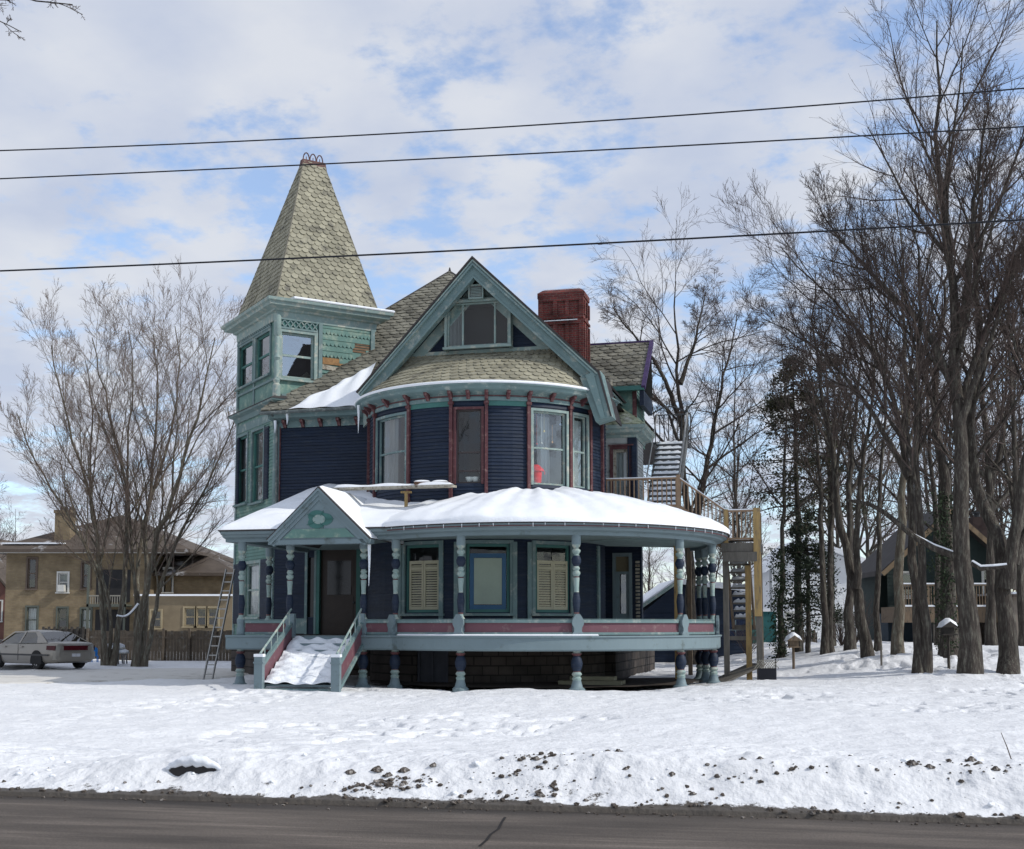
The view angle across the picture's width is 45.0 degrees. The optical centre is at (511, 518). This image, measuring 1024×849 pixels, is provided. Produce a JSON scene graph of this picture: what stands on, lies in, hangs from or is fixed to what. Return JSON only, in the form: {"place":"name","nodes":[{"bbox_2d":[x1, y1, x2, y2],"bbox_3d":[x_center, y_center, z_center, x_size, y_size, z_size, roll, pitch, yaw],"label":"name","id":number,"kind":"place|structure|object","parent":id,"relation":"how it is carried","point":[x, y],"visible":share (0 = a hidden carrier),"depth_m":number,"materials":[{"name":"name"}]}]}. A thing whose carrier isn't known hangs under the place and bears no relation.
{"place":"outdoors","nodes":[
{"label":"outdoors","id":0,"kind":"place"},
{"bbox_2d":[0,668,247,683],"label":"driveway","id":1,"kind":"structure","parent":0,"point":[48,676],"depth_m":39.75,"materials":[{"name":"white snow"}]},
{"bbox_2d":[0,630,94,668],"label":"parked car","id":2,"kind":"object","parent":1,"relation":"on","point":[38,649],"visible":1,"depth_m":45.54,"materials":[{"name":"beige paint"}]},
{"bbox_2d":[0,638,1023,824],"bbox_3d":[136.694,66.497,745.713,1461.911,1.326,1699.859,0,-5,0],"label":"snowy ground","id":3,"kind":"structure","parent":0,"point":[832,711],"depth_m":16.23,"materials":[{"name":"white snow"}]},
{"bbox_2d":[0,540,12,643],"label":"red house","id":4,"kind":"structure","parent":3,"relation":"on","point":[2,584],"depth_m":81.86,"materials":[{"name":"brown"}]},
{"bbox_2d":[0,493,33,540],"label":"background tree","id":5,"kind":"object","parent":3,"relation":"on","point":[10,528],"visible":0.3,"depth_m":100.22,"materials":[{"name":"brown plant"}]},
{"bbox_2d":[0,0,84,39],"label":"overhanging tree","id":6,"kind":"object","parent":3,"relation":"on","point":[50,5],"visible":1,"depth_m":18.02,"materials":[{"name":"brown plant"}]},
{"bbox_2d":[42,627,89,639],"bbox_3d":[-21.355,6.028,59.149,2.817,1.700,0.135,-2,-5,21],"label":"board fence","id":7,"kind":"object","parent":3,"relation":"on","point":[79,632],"visible":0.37,"depth_m":58.98,"materials":[{"name":"brown wood"}]},
{"bbox_2d":[0,506,232,652],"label":"brick house","id":8,"kind":"structure","parent":3,"relation":"on","point":[48,584],"depth_m":69.91,"materials":[{"name":"brown brick"}]},
{"bbox_2d":[24,557,37,589],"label":"window","id":9,"kind":"structure","parent":8,"relation":"in","point":[31,567],"depth_m":70.05,"materials":[{"name":"grey glass"}]},
{"bbox_2d":[25,606,38,630],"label":"window","id":10,"kind":"structure","parent":8,"relation":"in","point":[32,616],"depth_m":69.85,"materials":[{"name":"grey glass"}]},
{"bbox_2d":[55,606,68,628],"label":"window","id":11,"kind":"structure","parent":8,"relation":"in","point":[62,612],"depth_m":69.86,"materials":[{"name":"grey glass"}]},
{"bbox_2d":[55,571,69,592],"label":"window","id":12,"kind":"structure","parent":8,"relation":"in","point":[64,576],"depth_m":69.98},
{"bbox_2d":[79,561,91,589],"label":"window","id":13,"kind":"structure","parent":8,"relation":"in","point":[83,582],"depth_m":70.00,"materials":[{"name":"grey glass"}]},
{"bbox_2d":[79,607,92,633],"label":"window","id":14,"kind":"structure","parent":8,"relation":"in","point":[82,609],"depth_m":69.80,"materials":[{"name":"grey glass"}]},
{"bbox_2d":[148,609,162,628],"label":"window","id":15,"kind":"structure","parent":8,"relation":"in","point":[158,624],"depth_m":68.29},
{"bbox_2d":[161,567,173,592],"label":"window","id":16,"kind":"structure","parent":8,"relation":"in","point":[172,579],"depth_m":71.38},
{"bbox_2d":[182,606,196,627],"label":"window","id":17,"kind":"structure","parent":8,"relation":"in","point":[189,612],"depth_m":68.35,"materials":[{"name":"beige wood"}]},
{"bbox_2d":[193,606,207,627],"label":"window","id":18,"kind":"structure","parent":8,"relation":"in","point":[201,610],"depth_m":68.35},
{"bbox_2d":[206,606,219,627],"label":"window","id":19,"kind":"structure","parent":8,"relation":"in","point":[212,610],"depth_m":68.36,"materials":[{"name":"beige wood"}]},
{"bbox_2d":[0,254,245,666],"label":"multi trunk tree","id":20,"kind":"object","parent":3,"relation":"on","point":[140,654],"visible":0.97,"depth_m":49.75,"materials":[{"name":"brown plant"}]},
{"bbox_2d":[116,603,138,617],"bbox_3d":[-15.248,3.662,49.125,0.889,0.620,0.100,4,-6,-36],"label":"hanging branch","id":21,"kind":"object","parent":20,"relation":"attached to","point":[130,612],"visible":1,"depth_m":49.11,"materials":[{"name":"grey plant"}]},
{"bbox_2d":[117,649,128,663],"bbox_3d":[-15.854,5.603,50.203,0.616,0.599,0.632,0,-5,0],"label":"table","id":22,"kind":"object","parent":3,"relation":"on","point":[123,651],"visible":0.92,"depth_m":50.04,"materials":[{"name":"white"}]},
{"bbox_2d":[86,628,231,660],"bbox_3d":[-15.147,5.688,54.656,8.259,1.645,0.131,-1,-5,14],"label":"board fence","id":23,"kind":"object","parent":3,"relation":"on","point":[191,648],"visible":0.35,"depth_m":54.61,"materials":[{"name":"brown wood"}]},
{"bbox_2d":[166,754,220,775],"bbox_3d":[-3.103,2.442,12.273,0.588,0.229,0.354,-1,-5,11],"label":"snow-covered rock","id":24,"kind":"object","parent":3,"relation":"on","point":[182,765],"visible":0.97,"depth_m":12.13,"materials":[{"name":"white"}]},
{"bbox_2d":[202,569,234,679],"bbox_3d":[-8.885,3.193,37.565,0.310,3.373,1.504,-1,-5,12],"label":"ladder","id":25,"kind":"object","parent":3,"relation":"on","point":[223,624],"visible":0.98,"depth_m":37.56,"materials":[{"name":"metal"}]},
{"bbox_2d":[218,152,729,691],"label":"victorian house","id":26,"kind":"structure","parent":3,"relation":"on","point":[502,568],"depth_m":35.78,"materials":[{"name":"blue paint"}]},
{"bbox_2d":[232,432,248,507],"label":"window","id":27,"kind":"structure","parent":26,"relation":"in","point":[244,441],"depth_m":43.22,"materials":[{"name":"teal paint"}]},
{"bbox_2d":[234,337,253,391],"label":"window","id":28,"kind":"structure","parent":26,"relation":"in","point":[245,381],"depth_m":43.64,"materials":[{"name":"glass"}]},
{"bbox_2d":[244,560,259,618],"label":"window","id":29,"kind":"structure","parent":26,"relation":"in","point":[253,574],"depth_m":41.80,"materials":[{"name":"clear glass"}]},
{"bbox_2d":[247,425,265,505],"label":"window","id":30,"kind":"structure","parent":26,"relation":"in","point":[258,444],"depth_m":41.90,"materials":[{"name":"teal paint"}]},
{"bbox_2d":[251,327,306,382],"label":"window","id":31,"kind":"structure","parent":26,"relation":"in","point":[291,366],"depth_m":41.39,"materials":[{"name":"glass"}]},
{"bbox_2d":[263,328,317,382],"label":"window","id":32,"kind":"structure","parent":26,"relation":"in","point":[312,341],"depth_m":40.97,"materials":[{"name":"teal paint"}]},
{"bbox_2d":[315,549,360,633],"bbox_3d":[-5.491,2.227,39.195,1.523,2.875,0.190,-1,-5,14],"label":"front door","id":33,"kind":"structure","parent":26,"relation":"in","point":[338,580],"depth_m":39.22,"materials":[{"name":"brown wood"}]},
{"bbox_2d":[375,411,406,491],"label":"window","id":34,"kind":"structure","parent":26,"relation":"in","point":[394,428],"depth_m":36.52,"materials":[{"name":"grey glass"}]},
{"bbox_2d":[332,482,456,506],"bbox_3d":[-3.304,-0.653,34.523,3.872,0.693,0.424,-2,-5,22],"label":"scaffold plank","id":35,"kind":"object","parent":26,"relation":"on","point":[382,486],"visible":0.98,"depth_m":34.42,"materials":[{"name":"brown"}]},
{"bbox_2d":[399,540,443,615],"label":"window","id":36,"kind":"structure","parent":26,"relation":"in","point":[422,590],"depth_m":35.01,"materials":[{"name":"teal paint"}]},
{"bbox_2d":[417,651,447,681],"bbox_3d":[-2.211,4.070,34.590,1.004,1.120,0.115,-2,-6,25],"label":"basement door","id":37,"kind":"structure","parent":26,"relation":"in","point":[432,665],"depth_m":34.55,"materials":[{"name":"paint"}]},
{"bbox_2d":[453,406,483,483],"bbox_3d":[-1.122,-2.016,35.032,0.864,2.181,0.880,-1,-5,14],"label":"window","id":38,"kind":"structure","parent":26,"relation":"in","point":[470,423],"depth_m":35.32,"materials":[{"name":"glass"}]},
{"bbox_2d":[443,298,511,350],"bbox_3d":[-0.947,-5.775,37.266,2.110,1.492,0.890,-1,-5,14],"label":"window","id":39,"kind":"structure","parent":26,"relation":"in","point":[481,326],"depth_m":37.54,"materials":[{"name":"glass"}]},
{"bbox_2d":[463,540,514,615],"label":"window","id":40,"kind":"structure","parent":26,"relation":"in","point":[488,567],"depth_m":34.37,"materials":[{"name":"teal paint"}]},
{"bbox_2d":[534,465,544,482],"bbox_3d":[0.674,-1.252,35.336,0.463,0.570,0.470,4,-7,-40],"label":"bucket","id":41,"kind":"object","parent":26,"relation":"in","point":[538,470],"visible":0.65,"depth_m":35.17,"materials":[{"name":"red plastic"}]},
{"bbox_2d":[531,408,568,486],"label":"window","id":42,"kind":"structure","parent":26,"relation":"in","point":[550,456],"depth_m":35.74,"materials":[{"name":"glass"}]},
{"bbox_2d":[532,540,573,615],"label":"window","id":43,"kind":"structure","parent":26,"relation":"in","point":[550,560],"depth_m":34.98,"materials":[{"name":"teal paint"}]},
{"bbox_2d":[573,412,589,489],"bbox_3d":[1.707,-1.927,36.053,0.827,2.181,0.757,-5,-7,43],"label":"window","id":44,"kind":"structure","parent":26,"relation":"in","point":[578,422],"depth_m":36.02,"materials":[{"name":"glass"}]},
{"bbox_2d":[608,444,632,497],"bbox_3d":[3.414,-1.305,38.525,0.787,1.975,0.329,-1,-5,14],"label":"door","id":45,"kind":"structure","parent":26,"relation":"in","point":[618,458],"depth_m":38.61,"materials":[{"name":"red paint"}]},
{"bbox_2d":[612,553,632,618],"bbox_3d":[3.389,2.305,37.875,0.606,2.490,0.150,-1,-5,14],"label":"side door","id":46,"kind":"structure","parent":26,"relation":"in","point":[621,562],"depth_m":37.88,"materials":[{"name":"grey paint"}]},
{"bbox_2d":[15,746,994,811],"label":"snow lumps","id":47,"kind":"object","parent":3,"relation":"on","point":[478,763],"visible":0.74,"depth_m":11.75,"materials":[{"name":"white"}]},
{"bbox_2d":[0,752,1020,826],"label":"road grit","id":48,"kind":"object","parent":3,"relation":"on","point":[380,781],"visible":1,"depth_m":11.26,"materials":[{"name":"gravel"},{"name":"dirt"}]},
{"bbox_2d":[643,500,670,591],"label":"background tree","id":49,"kind":"object","parent":3,"relation":"on","point":[649,566],"visible":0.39,"depth_m":109.20,"materials":[{"name":"brown plant"}]},
{"bbox_2d":[653,506,714,580],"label":"background tree","id":50,"kind":"object","parent":3,"relation":"on","point":[684,574],"visible":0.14,"depth_m":105.53,"materials":[{"name":"brown plant"}]},
{"bbox_2d":[606,406,764,681],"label":"outside staircase","id":51,"kind":"structure","parent":3,"relation":"on","point":[674,453],"depth_m":36.88,"materials":[{"name":"brown"}]},
{"bbox_2d":[572,183,805,664],"bbox_3d":[7.649,-3.913,52.053,10.447,20.526,9.458,0,-5,0],"label":"bare tree","id":52,"kind":"object","parent":3,"relation":"on","point":[702,485],"visible":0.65,"depth_m":52.66,"materials":[{"name":"brown plant"}]},
{"bbox_2d":[643,579,753,662],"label":"navy garage","id":53,"kind":"structure","parent":3,"relation":"on","point":[658,601],"depth_m":55.83,"materials":[{"name":"paint"}]},
{"bbox_2d":[729,620,743,635],"bbox_3d":[10.074,5.026,55.728,0.700,0.900,0.052,0,-5,0],"label":"garage window","id":54,"kind":"structure","parent":53,"relation":"in","point":[737,622],"depth_m":55.73,"materials":[{"name":"blue glass"}]},
{"bbox_2d":[690,459,732,582],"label":"background tree","id":55,"kind":"object","parent":3,"relation":"on","point":[719,559],"visible":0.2,"depth_m":91.59,"materials":[{"name":"brown plant"}]},
{"bbox_2d":[670,316,791,583],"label":"background tree","id":56,"kind":"object","parent":3,"relation":"on","point":[734,474],"visible":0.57,"depth_m":62.86,"materials":[{"name":"brown plant"}]},
{"bbox_2d":[701,465,771,583],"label":"background tree","id":57,"kind":"object","parent":3,"relation":"on","point":[735,582],"visible":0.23,"depth_m":79.79,"materials":[{"name":"brown plant"}]},
{"bbox_2d":[729,620,768,653],"bbox_3d":[9.965,4.985,51.731,1.893,1.677,1.741,0,-5,0],"label":"bare shrub","id":58,"kind":"object","parent":3,"relation":"on","point":[743,643],"visible":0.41,"depth_m":51.67,"materials":[{"name":"brown plant"}]},
{"bbox_2d":[721,483,784,581],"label":"background tree","id":59,"kind":"object","parent":3,"relation":"on","point":[762,526],"visible":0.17,"depth_m":95.07,"materials":[{"name":"brown plant"}]},
{"bbox_2d":[751,609,776,641],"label":"teal shed","id":60,"kind":"structure","parent":3,"relation":"on","point":[766,618],"depth_m":61.75,"materials":[{"name":"paint"}]},
{"bbox_2d":[755,659,778,679],"bbox_3d":[7.325,4.392,35.536,0.694,0.700,0.421,-1,-5,14],"label":"lattice crate","id":61,"kind":"object","parent":3,"relation":"on","point":[765,673],"visible":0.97,"depth_m":35.35,"materials":[{"name":"black plastic"}]},
{"bbox_2d":[729,354,844,651],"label":"tall conifer","id":62,"kind":"object","parent":3,"relation":"on","point":[770,408],"visible":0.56,"depth_m":50.20,"materials":[{"name":"green plant"}]},
{"bbox_2d":[719,279,855,658],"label":"ivy trunk tree","id":63,"kind":"object","parent":3,"relation":"on","point":[780,650],"visible":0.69,"depth_m":48.58,"materials":[{"name":"brown plant"}]},
{"bbox_2d":[784,632,801,668],"bbox_3d":[9.273,4.404,40.771,0.525,1.306,0.470,0,-5,0],"label":"bird feeder","id":64,"kind":"object","parent":3,"relation":"on","point":[793,639],"visible":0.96,"depth_m":40.67,"materials":[{"name":"brown wood"}]},
{"bbox_2d":[785,630,816,642],"bbox_3d":[13.693,6.104,59.155,1.859,1.550,0.139,-3,-6,34],"label":"board fence","id":65,"kind":"object","parent":3,"relation":"on","point":[812,638],"visible":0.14,"depth_m":58.85,"materials":[{"name":"grey wood"}]},
{"bbox_2d":[742,537,865,638],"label":"white house","id":66,"kind":"structure","parent":3,"relation":"on","point":[767,575],"depth_m":77.95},
{"bbox_2d":[764,506,855,652],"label":"conifer","id":67,"kind":"object","parent":3,"relation":"on","point":[799,553],"visible":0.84,"depth_m":48.71,"materials":[{"name":"green plant"}]},
{"bbox_2d":[741,271,885,654],"bbox_3d":[11.946,-2.200,47.490,5.788,15.281,3.809,-2,-6,26],"label":"thin bare tree","id":68,"kind":"object","parent":3,"relation":"on","point":[824,647],"visible":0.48,"depth_m":47.46,"materials":[{"name":"brown plant"}]},
{"bbox_2d":[769,374,879,548],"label":"background tree","id":69,"kind":"object","parent":3,"relation":"on","point":[837,545],"visible":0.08,"depth_m":90.51,"materials":[{"name":"brown plant"}]},
{"bbox_2d":[757,291,896,652],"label":"thin bare tree","id":70,"kind":"object","parent":3,"relation":"on","point":[830,599],"visible":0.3,"depth_m":47.86,"materials":[{"name":"brown plant"}]},
{"bbox_2d":[764,341,893,645],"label":"tall conifer","id":71,"kind":"object","parent":3,"relation":"on","point":[827,510],"visible":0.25,"depth_m":54.12,"materials":[{"name":"green plant"}]},
{"bbox_2d":[833,611,844,645],"bbox_3d":[13.832,4.554,51.835,1.852,1.731,1.786,0,-5,0],"label":"bare shrub","id":72,"kind":"object","parent":3,"relation":"on","point":[840,635],"visible":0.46,"depth_m":51.70,"materials":[{"name":"brown plant"}]},
{"bbox_2d":[761,241,917,657],"bbox_3d":[10.815,-2.561,43.262,4.854,15.471,6.994,2,-5,-20],"label":"leaning tree","id":73,"kind":"object","parent":3,"relation":"on","point":[854,572],"visible":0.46,"depth_m":42.20,"materials":[{"name":"brown plant"}]},
{"bbox_2d":[790,238,927,650],"bbox_3d":[13.852,-2.737,48.274,5.131,16.116,5.976,0,-5,0],"label":"dark trunk tree","id":74,"kind":"object","parent":3,"relation":"on","point":[850,643],"visible":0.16,"depth_m":46.74,"materials":[{"name":"brown plant"}]},
{"bbox_2d":[811,353,906,552],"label":"background tree","id":75,"kind":"object","parent":3,"relation":"on","point":[862,532],"visible":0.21,"depth_m":85.31,"materials":[{"name":"brown plant"}]},
{"bbox_2d":[833,596,887,641],"bbox_3d":[13.847,3.993,49.840,2.614,2.047,2.077,-2,-5,21],"label":"bare shrub","id":76,"kind":"object","parent":3,"relation":"on","point":[869,620],"visible":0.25,"depth_m":49.70,"materials":[{"name":"brown plant"}]},
{"bbox_2d":[706,98,1015,672],"bbox_3d":[10.593,-3.747,37.659,9.816,17.209,7.217,-4,-6,39],"label":"twin trunk tree","id":77,"kind":"object","parent":3,"relation":"on","point":[922,661],"visible":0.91,"depth_m":36.78,"materials":[{"name":"brown plant"}]},
{"bbox_2d":[804,232,947,651],"bbox_3d":[14.402,-2.679,45.042,5.963,15.327,5.137,2,-5,-24],"label":"slim tree","id":78,"kind":"object","parent":3,"relation":"on","point":[877,630],"visible":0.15,"depth_m":44.50,"materials":[{"name":"brown plant"}]},
{"bbox_2d":[822,359,929,557],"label":"background tree","id":79,"kind":"object","parent":3,"relation":"on","point":[868,553],"visible":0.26,"depth_m":76.34,"materials":[{"name":"brown plant"}]},
{"bbox_2d":[775,140,988,654],"bbox_3d":[12.294,-4.112,42.212,7.449,17.973,6.506,0,-5,0],"label":"pale trunk tree","id":80,"kind":"object","parent":3,"relation":"on","point":[897,641],"visible":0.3,"depth_m":41.20,"materials":[{"name":"brown plant"}]},
{"bbox_2d":[789,0,1023,673],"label":"tall bare tree","id":81,"kind":"object","parent":3,"relation":"on","point":[970,657],"visible":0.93,"depth_m":35.28,"materials":[{"name":"brown plant"}]},
{"bbox_2d":[844,498,954,558],"bbox_3d":[11.378,0.294,36.315,3.608,2.039,0.311,-5,-7,45],"label":"diagonal limb","id":82,"kind":"object","parent":81,"relation":"attached to","point":[939,549],"visible":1,"depth_m":35.88,"materials":[{"name":"brown plant"}]},
{"bbox_2d":[970,560,1006,570],"bbox_3d":[13.183,1.292,34.264,0.991,0.325,0.277,-5,-7,42],"label":"snowy limb","id":83,"kind":"object","parent":81,"relation":"attached to","point":[978,566],"visible":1,"depth_m":34.17,"materials":[{"name":"white plant"}]},
{"bbox_2d":[853,418,974,547],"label":"background tree","id":84,"kind":"object","parent":3,"relation":"on","point":[870,524],"visible":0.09,"depth_m":81.06,"materials":[{"name":"brown plant"}]},
{"bbox_2d":[836,243,1022,644],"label":"background tree","id":85,"kind":"object","parent":3,"relation":"on","point":[934,496],"visible":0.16,"depth_m":52.39,"materials":[{"name":"brown plant"}]},
{"bbox_2d":[839,87,1023,674],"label":"forked tree","id":86,"kind":"object","parent":3,"relation":"on","point":[1009,551],"visible":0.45,"depth_m":36.09,"materials":[{"name":"brown plant"}]},
{"bbox_2d":[846,167,1021,657],"bbox_3d":[14.446,-3.530,40.754,5.592,16.899,5.525,0,-5,0],"label":"ivy tree","id":87,"kind":"object","parent":3,"relation":"on","point":[948,600],"visible":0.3,"depth_m":40.14,"materials":[{"name":"brown plant"}]},
{"bbox_2d":[861,507,1013,642],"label":"deck house","id":88,"kind":"structure","parent":3,"relation":"on","point":[978,535],"depth_m":60.05,"materials":[{"name":"grey"}]},
{"bbox_2d":[903,571,910,598],"bbox_3d":[19.287,3.241,60.096,1.058,1.344,0.540,0,-5,0],"label":"window","id":89,"kind":"structure","parent":88,"relation":"in","point":[906,576],"depth_m":60.36,"materials":[{"name":"grey glass"}]},
{"bbox_2d":[878,296,998,514],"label":"background tree","id":90,"kind":"object","parent":3,"relation":"on","point":[925,454],"visible":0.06,"depth_m":70.46,"materials":[{"name":"brown plant"}]},
{"bbox_2d":[937,618,957,668],"bbox_3d":[12.979,3.736,36.815,0.525,1.543,0.470,0,-5,0],"label":"bird feeder","id":91,"kind":"object","parent":3,"relation":"on","point":[947,625],"visible":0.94,"depth_m":36.73,"materials":[{"name":"wood"}]},
{"bbox_2d":[905,355,1010,527],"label":"background tree","id":92,"kind":"object","parent":3,"relation":"on","point":[973,506],"visible":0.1,"depth_m":66.33,"materials":[{"name":"brown plant"}]},
{"bbox_2d":[899,61,1023,645],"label":"background tree","id":93,"kind":"object","parent":3,"relation":"on","point":[988,476],"visible":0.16,"depth_m":50.11,"materials":[{"name":"brown plant"}]},
{"bbox_2d":[921,355,1021,538],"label":"background tree","id":94,"kind":"object","parent":3,"relation":"on","point":[1000,511],"visible":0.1,"depth_m":64.75,"materials":[{"name":"brown plant"}]},
{"bbox_2d":[920,207,1023,645],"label":"background tree","id":95,"kind":"object","parent":3,"relation":"on","point":[1012,486],"visible":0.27,"depth_m":47.43,"materials":[{"name":"brown plant"}]},
{"bbox_2d":[924,326,1023,522],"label":"background tree","id":96,"kind":"object","parent":3,"relation":"on","point":[980,444],"visible":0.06,"depth_m":71.34,"materials":[{"name":"brown plant"}]},
{"bbox_2d":[931,382,1017,540],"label":"background tree","id":97,"kind":"object","parent":3,"relation":"on","point":[1001,481],"visible":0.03,"depth_m":80.87,"materials":[{"name":"brown plant"}]},
{"bbox_2d":[930,310,1023,534],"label":"background tree","id":98,"kind":"object","parent":3,"relation":"on","point":[1018,437],"visible":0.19,"depth_m":59.58,"materials":[{"name":"brown plant"}]},
{"bbox_2d":[950,373,1023,497],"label":"background tree","id":99,"kind":"object","parent":3,"relation":"on","point":[1006,486],"visible":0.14,"depth_m":56.11,"materials":[{"name":"brown plant"}]},
{"bbox_2d":[969,368,1023,539],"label":"background tree","id":100,"kind":"object","parent":3,"relation":"on","point":[996,486],"visible":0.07,"depth_m":62.67,"materials":[{"name":"brown plant"}]},
{"bbox_2d":[977,589,1017,644],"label":"brown shed","id":101,"kind":"structure","parent":3,"relation":"on","point":[1014,600],"depth_m":57.68,"materials":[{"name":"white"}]},
{"bbox_2d":[0,796,1023,848],"bbox_3d":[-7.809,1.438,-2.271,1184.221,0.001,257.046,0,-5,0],"label":"road","id":102,"kind":"structure","parent":0,"point":[29,822],"depth_m":9.98,"materials":[{"name":"grey asphalt"}]},
{"bbox_2d":[479,817,505,845],"bbox_3d":[-0.135,2.499,9.903,0.054,0.001,1.423,-1,-5,7],"label":"road crack","id":103,"kind":"object","parent":102,"relation":"on","point":[497,829],"visible":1,"depth_m":9.86,"materials":[{"name":"black asphalt"}]},
{"bbox_2d":[0,219,1023,271],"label":"overhead wire","id":104,"kind":"object","parent":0,"point":[524,246],"visible":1,"depth_m":13.70,"materials":[{"name":"black metal"}]},
{"bbox_2d":[0,88,1023,150],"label":"overhead wire","id":105,"kind":"object","parent":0,"point":[523,125],"visible":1,"depth_m":13.82,"materials":[{"name":"black metal"}]},
{"bbox_2d":[0,126,1023,178],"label":"overhead wire","id":106,"kind":"object","parent":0,"point":[526,153],"visible":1,"depth_m":13.79,"materials":[{"name":"black metal"}]},
{"bbox_2d":[0,0,1023,594],"label":"sky","id":107,"kind":"structure","parent":0,"point":[131,72],"materials":[{"name":"blue"}]},
{"bbox_2d":[370,677,700,687],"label":"bare earth","id":108,"kind":"structure","parent":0,"point":[633,682],"depth_m":33.61,"materials":[{"name":"soil"}]},
{"bbox_2d":[558,676,625,684],"bbox_3d":[2.155,4.376,33.321,1.700,0.250,0.800,-1,-5,14],"label":"lumber pile","id":109,"kind":"object","parent":108,"relation":"on","point":[599,680],"visible":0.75,"depth_m":32.98,"materials":[{"name":"brown wood"}]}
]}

